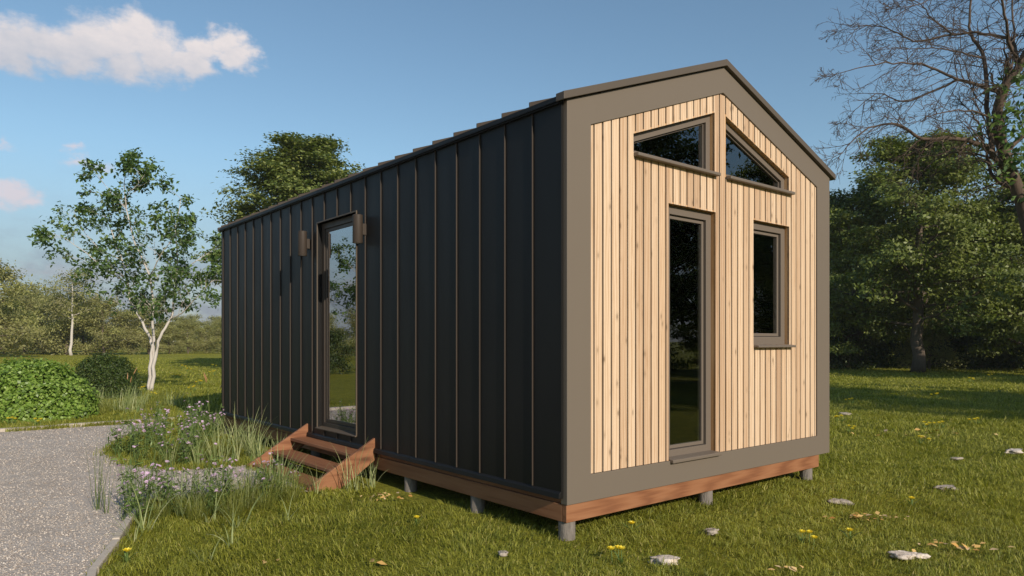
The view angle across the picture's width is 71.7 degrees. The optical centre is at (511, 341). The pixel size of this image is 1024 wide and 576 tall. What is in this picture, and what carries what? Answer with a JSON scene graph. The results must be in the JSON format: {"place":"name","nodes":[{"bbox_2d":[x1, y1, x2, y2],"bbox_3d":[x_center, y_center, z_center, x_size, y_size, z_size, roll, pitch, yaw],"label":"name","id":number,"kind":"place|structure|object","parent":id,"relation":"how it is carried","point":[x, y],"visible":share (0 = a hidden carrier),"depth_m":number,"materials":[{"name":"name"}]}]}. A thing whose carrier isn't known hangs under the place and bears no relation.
{"place":"outdoors","nodes":[
{"label":"outdoors","id":0,"kind":"place"},
{"bbox_2d":[0,342,1023,575],"bbox_3d":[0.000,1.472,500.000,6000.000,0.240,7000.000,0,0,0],"label":"ground","id":1,"kind":"structure","parent":0,"point":[392,483],"depth_m":5.76,"materials":[{"name":"green plant"}]},
{"bbox_2d":[0,258,49,356],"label":"tree","id":2,"kind":"object","parent":1,"relation":"on","point":[18,288],"visible":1,"depth_m":62.64,"materials":[{"name":"green plant"}]},
{"bbox_2d":[0,293,57,354],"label":"tree","id":3,"kind":"object","parent":1,"relation":"on","point":[26,301],"visible":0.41,"depth_m":80.19,"materials":[{"name":"green plant"}]},
{"bbox_2d":[0,291,69,353],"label":"tree","id":4,"kind":"object","parent":1,"relation":"on","point":[43,300],"visible":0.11,"depth_m":83.27,"materials":[{"name":"green plant"}]},
{"bbox_2d":[0,356,102,422],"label":"leafy bush","id":5,"kind":"object","parent":1,"relation":"on","point":[54,390],"visible":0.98,"depth_m":13.31,"materials":[{"name":"green plant"}]},
{"bbox_2d":[26,287,101,354],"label":"tree","id":6,"kind":"object","parent":1,"relation":"on","point":[58,327],"visible":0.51,"depth_m":78.39,"materials":[{"name":"green plant"}]},
{"bbox_2d":[34,267,104,354],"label":"slim tree","id":7,"kind":"object","parent":1,"relation":"on","point":[80,283],"visible":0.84,"depth_m":75.91,"materials":[{"name":"green plant"}]},
{"bbox_2d":[49,304,115,353],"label":"tree","id":8,"kind":"object","parent":1,"relation":"on","point":[85,338],"visible":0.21,"depth_m":82.05,"materials":[{"name":"green plant"}]},
{"bbox_2d":[0,417,174,431],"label":"garden kerb","id":9,"kind":"structure","parent":1,"relation":"on","point":[4,429],"depth_m":12.03,"materials":[{"name":"concrete"}]},
{"bbox_2d":[65,294,145,354],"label":"tree","id":10,"kind":"object","parent":1,"relation":"on","point":[107,331],"visible":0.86,"depth_m":79.05,"materials":[{"name":"green plant"}]},
{"bbox_2d":[74,350,141,398],"bbox_3d":[-10.500,0.874,18.318,1.732,1.289,1.748,0,0,0],"label":"evergreen bush","id":11,"kind":"object","parent":1,"relation":"on","point":[116,370],"visible":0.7,"depth_m":17.95,"materials":[{"name":"green plant"}]},
{"bbox_2d":[86,502,145,575],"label":"edging kerb","id":12,"kind":"structure","parent":1,"relation":"on","point":[93,569],"depth_m":4.94,"materials":[{"name":"concrete"}]},
{"bbox_2d":[106,414,135,454],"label":"flowering plant","id":13,"kind":"object","parent":1,"relation":"on","point":[116,445],"visible":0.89,"depth_m":9.02,"materials":[{"name":"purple plant"}]},
{"bbox_2d":[101,387,142,410],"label":"meadow grass tuft","id":14,"kind":"object","parent":1,"relation":"on","point":[115,408],"visible":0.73,"depth_m":14.77,"materials":[{"name":"green plant"}]},
{"bbox_2d":[26,147,220,390],"bbox_3d":[-10.723,-2.038,20.371,6.770,7.135,3.606,0,0,6],"label":"young tree","id":15,"kind":"object","parent":1,"relation":"on","point":[130,163],"visible":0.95,"depth_m":20.16,"materials":[{"name":"green plant"}]},
{"bbox_2d":[100,308,148,354],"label":"tree","id":16,"kind":"object","parent":1,"relation":"on","point":[130,349],"visible":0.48,"depth_m":81.82,"materials":[{"name":"green plant"}]},
{"bbox_2d":[109,383,142,404],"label":"meadow grass tuft","id":17,"kind":"object","parent":1,"relation":"on","point":[127,395],"visible":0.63,"depth_m":15.94,"materials":[{"name":"green plant"}]},
{"bbox_2d":[100,503,164,540],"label":"arching grass tuft","id":18,"kind":"object","parent":1,"relation":"on","point":[135,534],"visible":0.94,"depth_m":5.24,"materials":[{"name":"green plant"}]},
{"bbox_2d":[115,393,151,412],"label":"meadow grass tuft","id":19,"kind":"object","parent":1,"relation":"on","point":[141,406],"visible":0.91,"depth_m":14.58,"materials":[{"name":"green plant"}]},
{"bbox_2d":[111,445,160,512],"bbox_3d":[-3.247,1.201,6.095,0.336,0.645,0.478,0,0,42],"label":"flowering plant","id":20,"kind":"object","parent":1,"relation":"on","point":[135,470],"visible":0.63,"depth_m":6.12,"materials":[{"name":"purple plant"}]},
{"bbox_2d":[95,477,181,531],"bbox_3d":[-2.849,1.271,5.586,0.541,0.402,0.750,0,0,38],"label":"arching grass tuft","id":21,"kind":"object","parent":1,"relation":"on","point":[141,522],"visible":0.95,"depth_m":5.53,"materials":[{"name":"green plant"}]},
{"bbox_2d":[117,458,161,523],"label":"flowering plant","id":22,"kind":"object","parent":1,"relation":"on","point":[137,494],"visible":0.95,"depth_m":5.74,"materials":[{"name":"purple plant"}]},
{"bbox_2d":[114,406,164,459],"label":"flowering plant","id":23,"kind":"object","parent":1,"relation":"on","point":[132,441],"visible":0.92,"depth_m":8.73,"materials":[{"name":"green plant"}]},
{"bbox_2d":[116,298,180,353],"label":"tree","id":24,"kind":"object","parent":1,"relation":"on","point":[148,323],"visible":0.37,"depth_m":82.02,"materials":[{"name":"green plant"}]},
{"bbox_2d":[0,422,305,575],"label":"gravel drive","id":25,"kind":"structure","parent":1,"relation":"on","point":[70,468],"depth_m":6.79,"materials":[{"name":"grey gravel"}]},
{"bbox_2d":[83,454,114,513],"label":"green reed clump","id":26,"kind":"object","parent":25,"relation":"on","point":[103,489],"visible":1,"depth_m":6.03,"materials":[{"name":"green plant"}]},
{"bbox_2d":[84,418,118,510],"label":"green reed clump","id":27,"kind":"object","parent":25,"relation":"on","point":[99,492],"visible":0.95,"depth_m":6.17,"materials":[{"name":"green plant"}]},
{"bbox_2d":[118,428,145,514],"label":"green reed clump","id":28,"kind":"object","parent":25,"relation":"on","point":[130,479],"visible":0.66,"depth_m":6.02,"materials":[{"name":"green plant"}]},
{"bbox_2d":[141,455,179,499],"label":"flowering plant","id":29,"kind":"object","parent":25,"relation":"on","point":[159,476],"visible":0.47,"depth_m":6.39,"materials":[{"name":"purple plant"}]},
{"bbox_2d":[247,445,302,486],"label":"pale grass clump","id":30,"kind":"object","parent":25,"relation":"on","point":[282,468],"visible":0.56,"depth_m":6.87,"materials":[{"name":"green plant"}]},
{"bbox_2d":[285,461,304,486],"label":"flowering plant","id":31,"kind":"object","parent":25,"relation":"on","point":[302,469],"visible":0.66,"depth_m":6.99,"materials":[{"name":"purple plant"}]},
{"bbox_2d":[139,399,166,446],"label":"flowering plant","id":32,"kind":"object","parent":1,"relation":"on","point":[145,419],"visible":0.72,"depth_m":10.06,"materials":[{"name":"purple plant"}]},
{"bbox_2d":[141,411,173,452],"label":"flowering plant","id":33,"kind":"object","parent":1,"relation":"on","point":[162,427],"visible":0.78,"depth_m":9.30,"materials":[{"name":"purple plant"}]},
{"bbox_2d":[121,481,196,519],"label":"fine sedge clump","id":34,"kind":"object","parent":1,"relation":"on","point":[165,512],"visible":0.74,"depth_m":5.89,"materials":[{"name":"green plant"}]},
{"bbox_2d":[148,425,173,461],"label":"flowering plant","id":35,"kind":"object","parent":1,"relation":"on","point":[165,446],"visible":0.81,"depth_m":8.43,"materials":[{"name":"green plant"}]},
{"bbox_2d":[144,456,184,515],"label":"flowering plant","id":36,"kind":"object","parent":1,"relation":"on","point":[169,485],"visible":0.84,"depth_m":6.00,"materials":[{"name":"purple plant"}]},
{"bbox_2d":[144,319,186,353],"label":"tree","id":37,"kind":"object","parent":1,"relation":"on","point":[167,335],"visible":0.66,"depth_m":82.02,"materials":[{"name":"green plant"}]},
{"bbox_2d":[145,425,195,465],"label":"pale grass clump","id":38,"kind":"object","parent":1,"relation":"on","point":[168,450],"visible":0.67,"depth_m":8.26,"materials":[{"name":"green plant"}]},
{"bbox_2d":[170,410,192,439],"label":"flowering plant","id":39,"kind":"object","parent":1,"relation":"on","point":[182,425],"visible":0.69,"depth_m":10.15,"materials":[{"name":"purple plant"}]},
{"bbox_2d":[153,464,211,517],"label":"pale grass clump","id":40,"kind":"object","parent":1,"relation":"on","point":[180,508],"visible":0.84,"depth_m":5.93,"materials":[{"name":"green plant"}]},
{"bbox_2d":[169,421,201,466],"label":"flowering plant","id":41,"kind":"object","parent":1,"relation":"on","point":[184,454],"visible":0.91,"depth_m":8.29,"materials":[{"name":"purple plant"}]},
{"bbox_2d":[166,319,208,353],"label":"tree","id":42,"kind":"object","parent":1,"relation":"on","point":[187,336],"visible":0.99,"depth_m":81.83,"materials":[{"name":"green plant"}]},
{"bbox_2d":[166,315,208,350],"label":"tree","id":43,"kind":"object","parent":1,"relation":"on","point":[180,318],"visible":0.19,"depth_m":103.55,"materials":[{"name":"green plant"}]},
{"bbox_2d":[179,403,203,432],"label":"flowering plant","id":44,"kind":"object","parent":1,"relation":"on","point":[195,415],"visible":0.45,"depth_m":11.38,"materials":[{"name":"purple plant"}]},
{"bbox_2d":[167,455,216,505],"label":"flowering plant","id":45,"kind":"object","parent":1,"relation":"on","point":[186,481],"visible":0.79,"depth_m":6.31,"materials":[{"name":"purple plant"}]},
{"bbox_2d":[177,418,207,454],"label":"flowering plant","id":46,"kind":"object","parent":1,"relation":"on","point":[194,435],"visible":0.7,"depth_m":8.93,"materials":[{"name":"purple plant"}]},
{"bbox_2d":[184,393,205,424],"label":"flowering plant","id":47,"kind":"object","parent":1,"relation":"on","point":[189,403],"visible":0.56,"depth_m":11.97,"materials":[{"name":"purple plant"}]},
{"bbox_2d":[166,482,233,519],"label":"fine sedge clump","id":48,"kind":"object","parent":1,"relation":"on","point":[196,512],"visible":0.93,"depth_m":5.88,"materials":[{"name":"green plant"}]},
{"bbox_2d":[188,412,214,449],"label":"flowering plant","id":49,"kind":"object","parent":1,"relation":"on","point":[207,424],"visible":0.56,"depth_m":9.55,"materials":[{"name":"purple plant"}]},
{"bbox_2d":[188,323,220,353],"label":"tree","id":50,"kind":"object","parent":1,"relation":"on","point":[202,335],"visible":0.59,"depth_m":84.33,"materials":[{"name":"green plant"}]},
{"bbox_2d":[172,457,240,510],"bbox_3d":[-2.738,1.214,6.253,0.554,0.516,0.596,0,0,38],"label":"pale grass clump","id":51,"kind":"object","parent":1,"relation":"on","point":[201,485],"visible":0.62,"depth_m":6.18,"materials":[{"name":"green plant"}]},
{"bbox_2d":[186,420,227,458],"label":"pale grass clump","id":52,"kind":"object","parent":1,"relation":"on","point":[214,444],"visible":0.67,"depth_m":8.75,"materials":[{"name":"green plant"}]},
{"bbox_2d":[191,402,223,438],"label":"flowering plant","id":53,"kind":"object","parent":1,"relation":"on","point":[206,419],"visible":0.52,"depth_m":10.77,"materials":[{"name":"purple plant"}]},
{"bbox_2d":[195,401,225,441],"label":"flowering plant","id":54,"kind":"object","parent":1,"relation":"on","point":[214,428],"visible":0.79,"depth_m":10.26,"materials":[{"name":"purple plant"}]},
{"bbox_2d":[206,317,220,352],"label":"tree","id":55,"kind":"object","parent":1,"relation":"on","point":[217,336],"visible":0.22,"depth_m":82.99,"materials":[{"name":"green plant"}]},
{"bbox_2d":[184,476,243,522],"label":"arching grass tuft","id":56,"kind":"object","parent":1,"relation":"on","point":[214,516],"visible":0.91,"depth_m":5.78,"materials":[{"name":"green plant"}]},
{"bbox_2d":[198,461,230,514],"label":"flowering plant","id":57,"kind":"object","parent":1,"relation":"on","point":[214,490],"visible":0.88,"depth_m":6.01,"materials":[{"name":"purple plant"}]},
{"bbox_2d":[195,443,237,492],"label":"flowering plant","id":58,"kind":"object","parent":1,"relation":"on","point":[225,474],"visible":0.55,"depth_m":6.64,"materials":[{"name":"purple plant"}]},
{"bbox_2d":[191,419,241,462],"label":"pale grass clump","id":59,"kind":"object","parent":1,"relation":"on","point":[219,444],"visible":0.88,"depth_m":8.47,"materials":[{"name":"green plant"}]},
{"bbox_2d":[191,490,267,527],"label":"arching grass tuft","id":60,"kind":"object","parent":1,"relation":"on","point":[231,514],"visible":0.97,"depth_m":5.56,"materials":[{"name":"green plant"}]},
{"bbox_2d":[210,412,251,444],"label":"pale grass clump","id":61,"kind":"object","parent":1,"relation":"on","point":[232,430],"visible":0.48,"depth_m":10.06,"materials":[{"name":"green plant"}]},
{"bbox_2d":[189,477,273,518],"bbox_3d":[-2.355,1.304,5.992,0.703,0.333,0.740,0,0,-41],"label":"fine sedge clump","id":62,"kind":"object","parent":1,"relation":"on","point":[231,508],"visible":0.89,"depth_m":6.01,"materials":[{"name":"green plant"}]},
{"bbox_2d":[208,454,254,506],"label":"flowering plant","id":63,"kind":"object","parent":1,"relation":"on","point":[229,481],"visible":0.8,"depth_m":6.42,"materials":[{"name":"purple plant"}]},
{"bbox_2d":[202,468,270,507],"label":"fine sedge clump","id":64,"kind":"object","parent":1,"relation":"on","point":[236,492],"visible":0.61,"depth_m":6.26,"materials":[{"name":"green plant"}]},
{"bbox_2d":[212,467,260,507],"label":"pale grass clump","id":65,"kind":"object","parent":1,"relation":"on","point":[247,485],"visible":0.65,"depth_m":6.26,"materials":[{"name":"green plant"}]},
{"bbox_2d":[209,408,267,460],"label":"pale grass clump","id":66,"kind":"object","parent":1,"relation":"on","point":[237,454],"visible":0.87,"depth_m":8.72,"materials":[{"name":"green plant"}]},
{"bbox_2d":[227,411,269,452],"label":"pale grass clump","id":67,"kind":"object","parent":1,"relation":"on","point":[249,436],"visible":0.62,"depth_m":9.27,"materials":[{"name":"green plant"}]},
{"bbox_2d":[232,403,268,447],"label":"pale grass clump","id":68,"kind":"object","parent":1,"relation":"on","point":[252,429],"visible":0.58,"depth_m":9.54,"materials":[{"name":"green plant"}]},
{"bbox_2d":[229,428,272,459],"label":"pale grass clump","id":69,"kind":"object","parent":1,"relation":"on","point":[259,448],"visible":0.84,"depth_m":8.72,"materials":[{"name":"green plant"}]},
{"bbox_2d":[225,469,301,510],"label":"fine sedge clump","id":70,"kind":"object","parent":1,"relation":"on","point":[265,496],"visible":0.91,"depth_m":6.27,"materials":[{"name":"green plant"}]},
{"bbox_2d":[251,449,282,500],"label":"flowering plant","id":71,"kind":"object","parent":1,"relation":"on","point":[262,475],"visible":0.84,"depth_m":6.44,"materials":[{"name":"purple plant"}]},
{"bbox_2d":[258,449,279,477],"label":"flowering plant","id":72,"kind":"object","parent":1,"relation":"on","point":[275,461],"visible":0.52,"depth_m":7.35,"materials":[{"name":"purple plant"}]},
{"bbox_2d":[245,443,301,496],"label":"pale grass clump","id":73,"kind":"object","parent":1,"relation":"on","point":[277,472],"visible":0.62,"depth_m":6.58,"materials":[{"name":"green plant"}]},
{"bbox_2d":[191,131,365,284],"bbox_3d":[-10.133,-4.574,36.154,11.542,12.323,11.246,0,0,-2],"label":"rounded tree","id":74,"kind":"object","parent":1,"relation":"on","point":[285,175],"visible":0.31,"depth_m":34.33,"materials":[{"name":"green plant"}]},
{"bbox_2d":[256,463,316,502],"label":"fine sedge clump","id":75,"kind":"object","parent":1,"relation":"on","point":[289,493],"visible":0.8,"depth_m":6.56,"materials":[{"name":"green plant"}]},
{"bbox_2d":[247,423,374,491],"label":"wooden steps","id":76,"kind":"structure","parent":1,"relation":"on","point":[333,478],"depth_m":7.63,"materials":[{"name":"brown wood"}]},
{"bbox_2d":[330,445,378,491],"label":"pale grass clump","id":77,"kind":"object","parent":1,"relation":"on","point":[355,488],"visible":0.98,"depth_m":6.99,"materials":[{"name":"green plant"}]},
{"bbox_2d":[351,455,385,488],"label":"pale grass clump","id":78,"kind":"object","parent":1,"relation":"on","point":[371,479],"visible":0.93,"depth_m":7.15,"materials":[{"name":"green plant"}]},
{"bbox_2d":[217,59,835,540],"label":"tiny house","id":79,"kind":"structure","parent":1,"relation":"on","point":[565,309],"depth_m":6.38,"materials":[{"name":"black metal"}]},
{"bbox_2d":[316,210,356,436],"bbox_3d":[-1.969,-0.196,8.147,0.134,2.467,1.029,0,0,-39],"label":"side door","id":80,"kind":"structure","parent":79,"relation":"in","point":[339,252],"depth_m":8.24,"materials":[{"name":"brown metal"}]},
{"bbox_2d":[633,111,720,176],"bbox_3d":[1.385,-1.783,6.056,1.135,0.597,0.162,0,0,-39],"label":"window","id":81,"kind":"structure","parent":79,"relation":"in","point":[688,144],"depth_m":6.20,"materials":[{"name":"black glass"}]},
{"bbox_2d":[669,202,721,463],"bbox_3d":[1.562,-0.079,6.205,0.706,2.203,0.157,0,0,-39],"label":"glazed door","id":82,"kind":"structure","parent":79,"relation":"in","point":[691,231],"depth_m":6.31,"materials":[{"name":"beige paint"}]},
{"bbox_2d":[725,114,794,194],"bbox_3d":[2.373,-1.785,6.867,1.143,0.600,0.162,0,0,-39],"label":"window","id":83,"kind":"structure","parent":79,"relation":"in","point":[744,162],"depth_m":6.84,"materials":[{"name":"black glass"}]},
{"bbox_2d":[753,219,795,347],"bbox_3d":[2.554,-0.561,7.012,0.704,1.238,0.167,0,0,-39],"label":"window","id":84,"kind":"structure","parent":79,"relation":"in","point":[770,275],"depth_m":7.12,"materials":[{"name":"black glass"}]},
{"bbox_2d":[607,545,630,563],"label":"yellow flower","id":85,"kind":"object","parent":1,"relation":"on","point":[618,547],"visible":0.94,"depth_m":4.68,"materials":[{"name":"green plant"}]},
{"bbox_2d":[648,555,680,565],"bbox_3d":[1.009,1.440,4.671,0.174,0.054,0.162,0,0,-35],"label":"field stone","id":86,"kind":"object","parent":1,"relation":"on","point":[659,558],"visible":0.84,"depth_m":4.64,"materials":[{"name":"beige stone"}]},
{"bbox_2d":[792,529,817,545],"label":"yellow flower","id":87,"kind":"object","parent":1,"relation":"on","point":[802,531],"visible":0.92,"depth_m":5.17,"materials":[{"name":"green plant"}]},
{"bbox_2d":[827,498,854,505],"bbox_3d":[2.957,1.439,6.391,0.237,0.044,0.105,3,3,12],"label":"field stone","id":88,"kind":"object","parent":1,"relation":"on","point":[834,501],"visible":0.9,"depth_m":6.36,"materials":[{"name":"beige stone"}]},
{"bbox_2d":[829,303,875,369],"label":"woodland shrub","id":89,"kind":"object","parent":1,"relation":"on","point":[832,357],"visible":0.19,"depth_m":36.14,"materials":[{"name":"green plant"}]},
{"bbox_2d":[823,511,908,521],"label":"fallen leaves","id":90,"kind":"object","parent":1,"relation":"on","point":[876,512],"visible":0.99,"depth_m":5.79,"materials":[{"name":"brown plant"}]},
{"bbox_2d":[830,311,902,367],"bbox_3d":[18.874,-0.064,38.479,4.532,4.660,4.609,0,0,33],"label":"woodland shrub","id":91,"kind":"object","parent":1,"relation":"on","point":[876,350],"visible":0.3,"depth_m":37.44,"materials":[{"name":"green plant"}]},
{"bbox_2d":[829,219,913,361],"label":"broadleaf tree","id":92,"kind":"object","parent":1,"relation":"on","point":[832,276],"visible":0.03,"depth_m":45.25,"materials":[{"name":"green plant"}]},
{"bbox_2d":[829,179,924,366],"bbox_3d":[17.952,-3.180,37.449,8.822,10.734,8.744,0,0,-25],"label":"broadleaf tree","id":93,"kind":"object","parent":1,"relation":"on","point":[837,200],"visible":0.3,"depth_m":35.51,"materials":[{"name":"green plant"}]},
{"bbox_2d":[855,289,931,365],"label":"woodland shrub","id":94,"kind":"object","parent":1,"relation":"on","point":[893,347],"visible":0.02,"depth_m":40.87,"materials":[{"name":"green plant"}]},
{"bbox_2d":[888,550,916,559],"bbox_3d":[2.653,1.442,4.782,0.208,0.037,0.134,-2,3,6],"label":"field stone","id":95,"kind":"object","parent":1,"relation":"on","point":[902,555],"visible":0.98,"depth_m":4.77,"materials":[{"name":"beige stone"}]},
{"bbox_2d":[809,0,1023,238],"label":"leafless tree","id":96,"kind":"object","parent":1,"relation":"on","point":[1006,161],"visible":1,"depth_m":19.87,"materials":[{"name":"brown plant"}]},
{"bbox_2d":[829,128,1023,371],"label":"broadleaf tree","id":97,"kind":"object","parent":1,"relation":"on","point":[924,267],"visible":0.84,"depth_m":31.77,"materials":[{"name":"green plant"}]},
{"bbox_2d":[887,308,974,369],"bbox_3d":[21.299,-0.048,36.204,3.938,4.144,3.454,0,0,42],"label":"pale shrub","id":98,"kind":"object","parent":1,"relation":"on","point":[938,356],"visible":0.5,"depth_m":35.95,"materials":[{"name":"plant"}]},
{"bbox_2d":[899,285,1001,366],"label":"woodland shrub","id":99,"kind":"object","parent":1,"relation":"on","point":[940,309],"visible":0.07,"depth_m":40.44,"materials":[{"name":"green plant"}]},
{"bbox_2d":[912,539,1013,551],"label":"fallen leaves","id":100,"kind":"object","parent":1,"relation":"on","point":[957,546],"visible":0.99,"depth_m":4.94,"materials":[{"name":"brown plant"}]},
{"bbox_2d":[925,311,1015,369],"bbox_3d":[23.957,0.155,37.400,3.885,3.994,3.951,0,0,-25],"label":"woodland shrub","id":101,"kind":"object","parent":1,"relation":"on","point":[971,362],"visible":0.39,"depth_m":36.86,"materials":[{"name":"green plant"}]},
{"bbox_2d":[923,203,1023,364],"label":"broadleaf tree","id":102,"kind":"object","parent":1,"relation":"on","point":[1018,265],"depth_m":40.42,"materials":[{"name":"green plant"}]},
{"bbox_2d":[933,168,1023,356],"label":"broadleaf tree","id":103,"kind":"object","parent":1,"relation":"on","point":[994,329],"visible":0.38,"depth_m":33.33,"materials":[{"name":"green plant"}]},
{"bbox_2d":[955,281,1023,367],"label":"woodland shrub","id":104,"kind":"object","parent":1,"relation":"on","point":[1006,354],"visible":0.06,"depth_m":39.83,"materials":[{"name":"green plant"}]},
{"bbox_2d":[983,309,1023,368],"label":"woodland shrub","id":105,"kind":"object","parent":1,"relation":"on","point":[1016,351],"visible":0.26,"depth_m":36.78,"materials":[{"name":"green plant"}]},
{"bbox_2d":[0,0,1023,341],"label":"sky","id":106,"kind":"structure","parent":0,"point":[190,84],"materials":[{"name":"blue"}]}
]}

